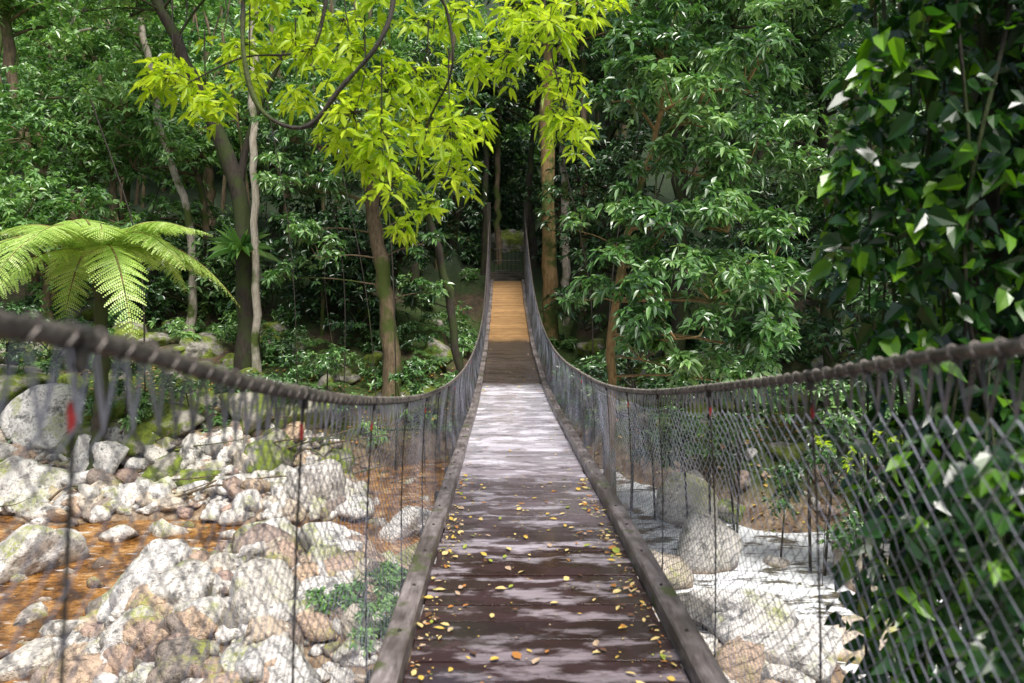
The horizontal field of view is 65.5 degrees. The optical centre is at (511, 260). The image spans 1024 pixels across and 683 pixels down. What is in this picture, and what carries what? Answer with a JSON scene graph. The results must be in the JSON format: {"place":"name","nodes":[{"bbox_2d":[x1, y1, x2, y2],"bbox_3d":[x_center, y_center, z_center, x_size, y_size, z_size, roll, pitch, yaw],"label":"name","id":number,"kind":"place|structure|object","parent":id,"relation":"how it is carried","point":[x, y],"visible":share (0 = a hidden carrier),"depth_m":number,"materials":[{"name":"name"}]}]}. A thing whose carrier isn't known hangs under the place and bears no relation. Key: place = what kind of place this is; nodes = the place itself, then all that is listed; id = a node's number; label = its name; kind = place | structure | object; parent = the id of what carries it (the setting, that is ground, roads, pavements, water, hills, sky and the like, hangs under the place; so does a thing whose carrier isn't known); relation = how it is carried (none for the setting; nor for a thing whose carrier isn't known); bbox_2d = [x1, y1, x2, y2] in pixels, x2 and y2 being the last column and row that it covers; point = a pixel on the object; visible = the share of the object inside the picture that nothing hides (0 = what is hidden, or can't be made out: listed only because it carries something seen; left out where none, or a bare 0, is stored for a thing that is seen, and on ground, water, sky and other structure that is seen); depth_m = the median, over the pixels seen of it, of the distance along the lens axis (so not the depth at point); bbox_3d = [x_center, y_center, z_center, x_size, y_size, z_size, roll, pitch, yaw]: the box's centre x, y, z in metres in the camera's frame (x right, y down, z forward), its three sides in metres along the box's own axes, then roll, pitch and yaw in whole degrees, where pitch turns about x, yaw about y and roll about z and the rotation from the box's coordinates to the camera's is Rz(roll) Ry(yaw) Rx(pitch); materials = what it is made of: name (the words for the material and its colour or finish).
{"place":"outdoors","nodes":[
{"label":"outdoors","id":0,"kind":"place"},
{"bbox_2d":[0,459,960,682],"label":"river water","id":1,"kind":"structure","parent":0,"point":[23,593],"depth_m":12.88,"materials":[{"name":"brown liquid"}]},
{"bbox_2d":[0,0,965,682],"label":"ground","id":2,"kind":"structure","parent":0,"point":[468,294],"depth_m":23.60,"materials":[{"name":"brown soil"}]},
{"bbox_2d":[0,173,51,280],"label":"rainforest tree","id":3,"kind":"object","parent":2,"relation":"on","point":[11,210],"visible":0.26,"depth_m":21.07,"materials":[{"name":"green plant"}]},
{"bbox_2d":[0,86,52,177],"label":"rainforest tree","id":4,"kind":"object","parent":2,"relation":"on","point":[2,104],"visible":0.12,"depth_m":26.31,"materials":[{"name":"green plant"}]},
{"bbox_2d":[0,636,58,682],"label":"boulder","id":5,"kind":"object","parent":2,"relation":"on","point":[46,653],"visible":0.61,"depth_m":9.38,"materials":[{"name":"stone"}]},
{"bbox_2d":[0,455,67,501],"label":"boulder","id":6,"kind":"object","parent":2,"relation":"on","point":[16,485],"visible":0.43,"depth_m":15.67,"materials":[{"name":"stone"}]},
{"bbox_2d":[0,383,86,452],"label":"boulder","id":7,"kind":"object","parent":2,"relation":"on","point":[18,423],"visible":0.45,"depth_m":17.39,"materials":[{"name":"stone"}]},
{"bbox_2d":[0,524,88,584],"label":"boulder","id":8,"kind":"object","parent":2,"relation":"on","point":[15,553],"visible":0.61,"depth_m":12.31,"materials":[{"name":"stone"}]},
{"bbox_2d":[0,0,119,300],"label":"slender tree","id":9,"kind":"object","parent":2,"relation":"on","point":[13,11],"visible":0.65,"depth_m":25.90,"materials":[{"name":"brown plant"}]},
{"bbox_2d":[0,156,140,321],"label":"rainforest tree","id":10,"kind":"object","parent":2,"relation":"on","point":[67,208],"visible":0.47,"depth_m":21.34,"materials":[{"name":"green plant"}]},
{"bbox_2d":[0,82,140,306],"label":"rainforest tree","id":11,"kind":"object","parent":2,"relation":"on","point":[42,160],"visible":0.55,"depth_m":23.14,"materials":[{"name":"green plant"}]},
{"bbox_2d":[0,1,149,193],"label":"rainforest tree","id":12,"kind":"object","parent":2,"relation":"on","point":[32,53],"visible":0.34,"depth_m":31.86,"materials":[{"name":"green plant"}]},
{"bbox_2d":[68,434,128,474],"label":"boulder","id":13,"kind":"object","parent":2,"relation":"on","point":[104,455],"visible":0.51,"depth_m":16.21,"materials":[{"name":"stone"}]},
{"bbox_2d":[0,47,204,309],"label":"rainforest tree","id":14,"kind":"object","parent":2,"relation":"on","point":[134,125],"visible":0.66,"depth_m":23.19,"materials":[{"name":"green plant"}]},
{"bbox_2d":[45,0,175,226],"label":"rainforest tree","id":15,"kind":"object","parent":2,"relation":"on","point":[97,50],"visible":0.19,"depth_m":30.03,"materials":[{"name":"green plant"}]},
{"bbox_2d":[48,41,179,265],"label":"rainforest tree","id":16,"kind":"object","parent":2,"relation":"on","point":[126,187],"visible":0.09,"depth_m":26.76,"materials":[{"name":"green plant"}]},
{"bbox_2d":[25,0,211,334],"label":"slender tree","id":17,"kind":"object","parent":2,"relation":"on","point":[143,42],"visible":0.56,"depth_m":22.95,"materials":[{"name":"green plant"}]},
{"bbox_2d":[0,218,239,470],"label":"tree fern","id":18,"kind":"object","parent":2,"relation":"on","point":[124,245],"visible":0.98,"depth_m":15.87,"materials":[{"name":"green plant"}]},
{"bbox_2d":[103,538,192,603],"bbox_3d":[-5.061,4.576,11.119,1.069,1.222,1.260,0,0,0],"label":"boulder","id":19,"kind":"object","parent":2,"relation":"on","point":[141,563],"visible":0.3,"depth_m":10.99,"materials":[{"name":"stone"}]},
{"bbox_2d":[0,299,350,431],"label":"bank shrub","id":20,"kind":"object","parent":2,"relation":"on","point":[327,364],"visible":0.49,"depth_m":17.84,"materials":[{"name":"green plant"}]},
{"bbox_2d":[84,76,269,318],"bbox_3d":[-9.964,-1.844,24.172,4.815,7.464,5.107,0,0,27],"label":"rainforest tree","id":21,"kind":"object","parent":2,"relation":"on","point":[202,145],"visible":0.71,"depth_m":23.94,"materials":[{"name":"green plant"}]},
{"bbox_2d":[72,0,285,371],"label":"mossy dark tree","id":22,"kind":"object","parent":2,"relation":"on","point":[234,171],"visible":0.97,"depth_m":20.76,"materials":[{"name":"brown plant"}]},
{"bbox_2d":[205,219,279,263],"bbox_3d":[-7.003,-0.494,20.613,1.997,1.172,1.997,0,0,0],"label":"birds nest fern","id":23,"kind":"object","parent":22,"relation":"attached to","point":[231,245],"visible":0.92,"depth_m":20.29,"materials":[{"name":"green plant"}]},
{"bbox_2d":[148,558,213,604],"bbox_3d":[-4.225,4.202,10.176,1.037,0.611,0.831,0,0,28],"label":"boulder","id":24,"kind":"object","parent":2,"relation":"on","point":[172,578],"visible":0.44,"depth_m":9.96,"materials":[{"name":"stone"}]},
{"bbox_2d":[108,208,287,320],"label":"rainforest tree","id":25,"kind":"object","parent":2,"relation":"on","point":[227,267],"visible":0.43,"depth_m":23.91,"materials":[{"name":"green plant"}]},
{"bbox_2d":[128,29,282,240],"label":"rainforest tree","id":26,"kind":"object","parent":2,"relation":"on","point":[211,193],"visible":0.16,"depth_m":28.84,"materials":[{"name":"green plant"}]},
{"bbox_2d":[0,409,450,506],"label":"fallen branches","id":27,"kind":"object","parent":2,"relation":"on","point":[180,495],"visible":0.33,"depth_m":17.21,"materials":[{"name":"brown wood"}]},
{"bbox_2d":[248,7,261,372],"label":"pale trunk tree","id":28,"kind":"object","parent":2,"relation":"on","point":[256,324],"visible":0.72,"depth_m":20.23,"materials":[{"name":"grey plant"}]},
{"bbox_2d":[205,88,320,238],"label":"rainforest tree","id":29,"kind":"object","parent":2,"relation":"on","point":[262,129],"visible":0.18,"depth_m":28.61,"materials":[{"name":"green plant"}]},
{"bbox_2d":[231,558,299,623],"bbox_3d":[-3.096,4.211,9.949,0.715,0.893,1.242,0,0,14],"label":"boulder","id":30,"kind":"object","parent":2,"relation":"on","point":[238,583],"visible":0.38,"depth_m":9.75,"materials":[{"name":"stone"}]},
{"bbox_2d":[244,517,290,529],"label":"boulder","id":31,"kind":"object","parent":2,"relation":"on","point":[268,521],"visible":0.12,"depth_m":12.95,"materials":[{"name":"stone"}]},
{"bbox_2d":[231,58,361,294],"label":"rainforest tree","id":32,"kind":"object","parent":2,"relation":"on","point":[301,152],"visible":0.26,"depth_m":23.87,"materials":[{"name":"green plant"}]},
{"bbox_2d":[215,196,410,333],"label":"rainforest tree","id":33,"kind":"object","parent":2,"relation":"on","point":[335,293],"visible":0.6,"depth_m":23.30,"materials":[{"name":"green plant"}]},
{"bbox_2d":[285,459,345,511],"bbox_3d":[-3.739,4.379,15.396,1.090,1.085,1.073,0,0,33],"label":"boulder","id":34,"kind":"object","parent":2,"relation":"on","point":[311,490],"visible":0.57,"depth_m":15.03,"materials":[{"name":"stone"}]},
{"bbox_2d":[296,576,353,610],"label":"boulder","id":35,"kind":"object","parent":2,"relation":"on","point":[307,586],"visible":0.22,"depth_m":10.23,"materials":[{"name":"stone"}]},
{"bbox_2d":[298,521,362,551],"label":"boulder","id":36,"kind":"object","parent":2,"relation":"on","point":[305,527],"visible":0.27,"depth_m":12.04,"materials":[{"name":"stone"}]},
{"bbox_2d":[0,303,661,440],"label":"ground ferns","id":37,"kind":"object","parent":2,"relation":"on","point":[324,341],"visible":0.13,"depth_m":22.75,"materials":[{"name":"green plant"}]},
{"bbox_2d":[258,0,424,223],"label":"rainforest tree","id":38,"kind":"object","parent":2,"relation":"on","point":[370,29],"visible":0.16,"depth_m":27.62,"materials":[{"name":"green plant"}]},
{"bbox_2d":[249,71,454,427],"bbox_3d":[-3.916,-0.251,19.501,5.000,8.830,2.988,0,0,0],"label":"mottled tree","id":39,"kind":"object","parent":2,"relation":"on","point":[306,231],"visible":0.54,"depth_m":19.41,"materials":[{"name":"green plant"}]},
{"bbox_2d":[303,561,408,655],"bbox_3d":[-1.879,4.376,10.001,1.278,0.967,1.269,0,0,-40],"label":"riverside shrub","id":40,"kind":"object","parent":2,"relation":"on","point":[325,605],"visible":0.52,"depth_m":9.96,"materials":[{"name":"green plant"}]},
{"bbox_2d":[128,0,630,253],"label":"overhanging tree","id":41,"kind":"object","parent":2,"relation":"on","point":[550,21],"visible":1,"depth_m":4.42,"materials":[{"name":"green plant"}]},
{"bbox_2d":[298,160,490,336],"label":"rainforest tree","id":42,"kind":"object","parent":2,"relation":"on","point":[399,255],"visible":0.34,"depth_m":23.37,"materials":[{"name":"green plant"}]},
{"bbox_2d":[378,505,429,540],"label":"boulder","id":43,"kind":"object","parent":2,"relation":"on","point":[404,526],"visible":0.29,"depth_m":13.97,"materials":[{"name":"stone"}]},
{"bbox_2d":[351,58,477,432],"bbox_3d":[-2.737,-0.200,21.365,3.710,10.474,3.096,0,0,0],"label":"leaning tree","id":44,"kind":"object","parent":2,"relation":"on","point":[410,301],"visible":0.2,"depth_m":20.09,"materials":[{"name":"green plant"}]},
{"bbox_2d":[344,144,487,239],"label":"rainforest tree","id":45,"kind":"object","parent":2,"relation":"on","point":[469,207],"visible":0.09,"depth_m":30.41,"materials":[{"name":"green plant"}]},
{"bbox_2d":[351,1,488,76],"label":"rainforest tree","id":46,"kind":"object","parent":2,"relation":"on","point":[397,15],"visible":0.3,"depth_m":34.27,"materials":[{"name":"green plant"}]},
{"bbox_2d":[0,0,859,193],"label":"distant forest","id":47,"kind":"object","parent":2,"relation":"on","point":[214,6],"visible":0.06,"depth_m":39.89,"materials":[{"name":"green plant"}]},
{"bbox_2d":[388,334,474,469],"bbox_3d":[-1.514,3.594,19.142,1.704,3.363,3.569,0,0,28],"label":"bank shrub","id":48,"kind":"object","parent":2,"relation":"on","point":[413,366],"visible":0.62,"depth_m":18.48,"materials":[{"name":"green plant"}]},
{"bbox_2d":[353,57,512,307],"bbox_3d":[-3.024,-2.504,26.243,5.725,8.285,4.192,0,0,36],"label":"rainforest tree","id":49,"kind":"object","parent":2,"relation":"on","point":[414,267],"visible":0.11,"depth_m":26.23,"materials":[{"name":"green plant"}]},
{"bbox_2d":[36,355,835,531],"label":"bank leaf litter","id":50,"kind":"object","parent":2,"relation":"on","point":[747,442],"visible":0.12,"depth_m":18.59,"materials":[{"name":"brown plant"}]},
{"bbox_2d":[0,408,883,682],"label":"river stones","id":51,"kind":"object","parent":2,"relation":"on","point":[84,628],"visible":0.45,"depth_m":10.60,"materials":[{"name":"grey stone"}]},
{"bbox_2d":[0,0,889,128],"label":"distant forest shade","id":52,"kind":"object","parent":2,"relation":"on","point":[201,53],"visible":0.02,"depth_m":41.04,"materials":[{"name":"green plant"}]},
{"bbox_2d":[0,0,890,336],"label":"forest trunks","id":53,"kind":"object","parent":2,"relation":"on","point":[558,212],"visible":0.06,"depth_m":30.52,"materials":[{"name":"brown plant"}]},
{"bbox_2d":[0,306,895,523],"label":"mossy rocks","id":54,"kind":"object","parent":2,"relation":"on","point":[207,345],"visible":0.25,"depth_m":18.32,"materials":[{"name":"stone"}]},
{"bbox_2d":[392,32,520,252],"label":"rainforest tree","id":55,"kind":"object","parent":2,"relation":"on","point":[456,70],"visible":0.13,"depth_m":31.10,"materials":[{"name":"green plant"}]},
{"bbox_2d":[0,208,938,457],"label":"undergrowth","id":56,"kind":"object","parent":2,"relation":"on","point":[284,347],"visible":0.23,"depth_m":22.77,"materials":[{"name":"green plant"}]},
{"bbox_2d":[454,55,510,274],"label":"slender tree","id":57,"kind":"object","parent":2,"relation":"on","point":[485,150],"visible":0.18,"depth_m":30.93,"materials":[{"name":"green plant"}]},
{"bbox_2d":[18,209,951,499],"bbox_3d":[-1.653,0.981,23.780,33.161,7.205,18.804,0,0,0],"label":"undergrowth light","id":58,"kind":"object","parent":2,"relation":"on","point":[176,323],"visible":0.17,"depth_m":21.93,"materials":[{"name":"green plant"}]},
{"bbox_2d":[439,38,537,202],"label":"rainforest tree","id":59,"kind":"object","parent":2,"relation":"on","point":[488,40],"visible":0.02,"depth_m":38.46,"materials":[{"name":"green plant"}]},
{"bbox_2d":[90,46,897,474],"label":"hanging lianas","id":60,"kind":"object","parent":2,"relation":"on","point":[392,254],"visible":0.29,"depth_m":19.40,"materials":[{"name":"brown plant"}]},
{"bbox_2d":[460,81,534,264],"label":"slender tree","id":61,"kind":"object","parent":2,"relation":"on","point":[497,229],"visible":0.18,"depth_m":31.73,"materials":[{"name":"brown plant"}]},
{"bbox_2d":[439,31,567,268],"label":"rainforest tree","id":62,"kind":"object","parent":2,"relation":"on","point":[530,87],"visible":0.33,"depth_m":31.36,"materials":[{"name":"green plant"}]},
{"bbox_2d":[491,229,528,252],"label":"mossy boulder","id":63,"kind":"object","parent":2,"relation":"on","point":[512,238],"visible":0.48,"depth_m":32.61,"materials":[{"name":"stone"}]},
{"bbox_2d":[463,129,558,211],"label":"rainforest tree","id":64,"kind":"object","parent":2,"relation":"on","point":[491,164],"visible":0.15,"depth_m":35.98,"materials":[{"name":"green plant"}]},
{"bbox_2d":[0,202,1023,682],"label":"suspension footbridge","id":65,"kind":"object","parent":2,"relation":"on","point":[526,430],"visible":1,"depth_m":3.05,"materials":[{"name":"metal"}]},
{"bbox_2d":[411,341,683,682],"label":"fallen leaves","id":66,"kind":"object","parent":65,"relation":"on","point":[615,549],"visible":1,"depth_m":3.76,"materials":[{"name":"yellow plant"}]},
{"bbox_2d":[456,130,575,265],"bbox_3d":[0.208,-2.699,33.915,5.707,5.887,6.547,0,0,29],"label":"track side thicket","id":67,"kind":"object","parent":2,"relation":"on","point":[512,212],"visible":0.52,"depth_m":34.61,"materials":[{"name":"green plant"}]},
{"bbox_2d":[473,0,652,348],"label":"ochre trunk tree","id":68,"kind":"object","parent":2,"relation":"on","point":[550,280],"visible":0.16,"depth_m":25.82,"materials":[{"name":"brown plant"}]},
{"bbox_2d":[518,0,619,325],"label":"pale trunk tree","id":69,"kind":"object","parent":2,"relation":"on","point":[566,273],"visible":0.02,"depth_m":27.52,"materials":[{"name":"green plant"}]},
{"bbox_2d":[509,107,640,251],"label":"rainforest tree","id":70,"kind":"object","parent":2,"relation":"on","point":[535,193],"visible":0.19,"depth_m":29.02,"materials":[{"name":"green plant"}]},
{"bbox_2d":[575,57,618,193],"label":"rainforest tree","id":71,"kind":"object","parent":2,"relation":"on","point":[587,118],"visible":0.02,"depth_m":35.90,"materials":[{"name":"green plant"}]},
{"bbox_2d":[535,33,670,274],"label":"rainforest tree","id":72,"kind":"object","parent":2,"relation":"on","point":[622,117],"visible":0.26,"depth_m":26.84,"materials":[{"name":"green plant"}]},
{"bbox_2d":[535,129,693,305],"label":"rainforest tree","id":73,"kind":"object","parent":2,"relation":"on","point":[605,168],"visible":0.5,"depth_m":23.55,"materials":[{"name":"green plant"}]},
{"bbox_2d":[535,178,723,361],"bbox_3d":[3.166,0.316,20.809,5.089,4.950,4.135,0,0,0],"label":"rainforest tree","id":74,"kind":"object","parent":2,"relation":"on","point":[606,221],"visible":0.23,"depth_m":20.97,"materials":[{"name":"green plant"}]},
{"bbox_2d":[586,0,686,159],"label":"rainforest tree","id":75,"kind":"object","parent":2,"relation":"on","point":[602,35],"visible":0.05,"depth_m":28.10,"materials":[{"name":"green plant"}]},
{"bbox_2d":[637,549,693,589],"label":"boulder","id":76,"kind":"object","parent":2,"relation":"on","point":[676,573],"visible":0.14,"depth_m":11.82,"materials":[{"name":"stone"}]},
{"bbox_2d":[553,331,789,520],"bbox_3d":[2.458,3.305,15.376,5.285,3.954,2.985,0,0,38],"label":"bank shrub","id":77,"kind":"object","parent":2,"relation":"on","point":[594,370],"visible":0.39,"depth_m":15.15,"materials":[{"name":"green plant"}]},
{"bbox_2d":[590,0,764,385],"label":"rainforest tree","id":78,"kind":"object","parent":2,"relation":"on","point":[696,61],"visible":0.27,"depth_m":18.55,"materials":[{"name":"green plant"}]},
{"bbox_2d":[654,472,718,525],"bbox_3d":[3.270,4.622,14.909,1.254,1.254,0.747,0,0,0],"label":"boulder","id":79,"kind":"object","parent":2,"relation":"on","point":[672,512],"visible":0.41,"depth_m":14.75,"materials":[{"name":"stone"}]},
{"bbox_2d":[555,0,827,490],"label":"laurel tree","id":80,"kind":"object","parent":2,"relation":"on","point":[637,38],"visible":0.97,"depth_m":11.73,"materials":[{"name":"green plant"}]},
{"bbox_2d":[623,0,787,308],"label":"rainforest tree","id":81,"kind":"object","parent":2,"relation":"on","point":[674,134],"depth_m":22.89,"materials":[{"name":"green plant"}]},
{"bbox_2d":[675,508,741,573],"bbox_3d":[3.128,4.614,12.962,1.158,1.083,1.258,0,0,0],"label":"boulder","id":82,"kind":"object","parent":2,"relation":"on","point":[703,556],"visible":0.53,"depth_m":12.49,"materials":[{"name":"stone"}]},
{"bbox_2d":[681,665,738,682],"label":"boulder","id":83,"kind":"object","parent":2,"relation":"on","point":[730,681],"visible":0.07,"depth_m":8.62,"materials":[{"name":"stone"}]},
{"bbox_2d":[642,0,791,283],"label":"rainforest tree","id":84,"kind":"object","parent":2,"relation":"on","point":[664,126],"visible":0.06,"depth_m":23.87,"materials":[{"name":"green plant"}]},
{"bbox_2d":[677,588,799,634],"bbox_3d":[2.946,4.692,10.503,1.683,0.983,1.022,0,0,38],"label":"boulder","id":85,"kind":"object","parent":2,"relation":"on","point":[786,610],"visible":0.38,"depth_m":10.12,"materials":[{"name":"stone"}]},
{"bbox_2d":[688,144,872,350],"bbox_3d":[6.905,-0.279,20.393,5.472,5.278,4.087,0,0,27],"label":"rainforest tree","id":86,"kind":"object","parent":2,"relation":"on","point":[761,201],"visible":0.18,"depth_m":19.73,"materials":[{"name":"green plant"}]},
{"bbox_2d":[645,358,918,575],"bbox_3d":[4.841,3.471,12.673,5.647,3.790,2.691,0,0,16],"label":"bank shrub","id":87,"kind":"object","parent":2,"relation":"on","point":[851,520],"visible":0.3,"depth_m":12.55,"materials":[{"name":"green plant"}]},
{"bbox_2d":[745,626,831,682],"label":"boulder","id":88,"kind":"object","parent":2,"relation":"on","point":[814,639],"visible":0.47,"depth_m":8.91,"materials":[{"name":"stone"}]},
{"bbox_2d":[753,3,863,206],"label":"rainforest tree","id":89,"kind":"object","parent":2,"relation":"on","point":[760,154],"visible":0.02,"depth_m":28.87,"materials":[{"name":"green plant"}]},
{"bbox_2d":[687,206,932,463],"bbox_3d":[5.883,1.460,14.652,4.813,5.387,3.767,0,0,0],"label":"rainforest tree","id":90,"kind":"object","parent":2,"relation":"on","point":[811,331],"visible":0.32,"depth_m":14.81,"materials":[{"name":"green plant"}]},
{"bbox_2d":[667,0,967,409],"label":"laurel tree","id":91,"kind":"object","parent":2,"relation":"on","point":[793,125],"visible":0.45,"depth_m":16.23,"materials":[{"name":"green plant"}]},
{"bbox_2d":[795,615,843,659],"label":"boulder","id":92,"kind":"object","parent":2,"relation":"on","point":[834,637],"visible":0.18,"depth_m":9.80,"materials":[{"name":"stone"}]},
{"bbox_2d":[815,430,902,585],"bbox_3d":[5.296,3.876,11.647,1.680,2.775,0.556,0,0,11],"label":"bank shrub","id":93,"kind":"object","parent":2,"relation":"on","point":[817,441],"visible":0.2,"depth_m":11.70,"materials":[{"name":"green plant"}]},
{"bbox_2d":[831,541,887,591],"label":"boulder","id":94,"kind":"object","parent":2,"relation":"on","point":[850,585],"visible":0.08,"depth_m":11.91,"materials":[{"name":"stone"}]},
{"bbox_2d":[824,614,896,663],"bbox_3d":[4.579,4.819,9.985,1.584,0.757,0.995,0,0,-19],"label":"boulder","id":95,"kind":"object","parent":2,"relation":"on","point":[851,636],"visible":0.15,"depth_m":9.77,"materials":[{"name":"stone"}]},
{"bbox_2d":[832,532,889,557],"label":"boulder","id":96,"kind":"object","parent":2,"relation":"on","point":[881,546],"visible":0.02,"depth_m":12.72,"materials":[{"name":"stone"}]},
{"bbox_2d":[805,0,957,317],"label":"rainforest tree","id":97,"kind":"object","parent":2,"relation":"on","point":[861,30],"visible":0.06,"depth_m":20.14,"materials":[{"name":"green plant"}]},
{"bbox_2d":[810,200,962,375],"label":"rainforest tree","id":98,"kind":"object","parent":2,"relation":"on","point":[946,298],"depth_m":18.20,"materials":[{"name":"green plant"}]},
{"bbox_2d":[845,42,968,389],"bbox_3d":[9.147,-0.411,15.330,5.498,8.874,4.633,0,0,0],"label":"rainforest tree","id":99,"kind":"object","parent":2,"relation":"on","point":[926,258],"visible":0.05,"depth_m":15.30,"materials":[{"name":"green plant"}]},
{"bbox_2d":[797,0,1023,682],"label":"ivy covered tree","id":100,"kind":"object","parent":2,"relation":"on","point":[976,260],"visible":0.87,"depth_m":2.57,"materials":[{"name":"green plant"}]}
]}

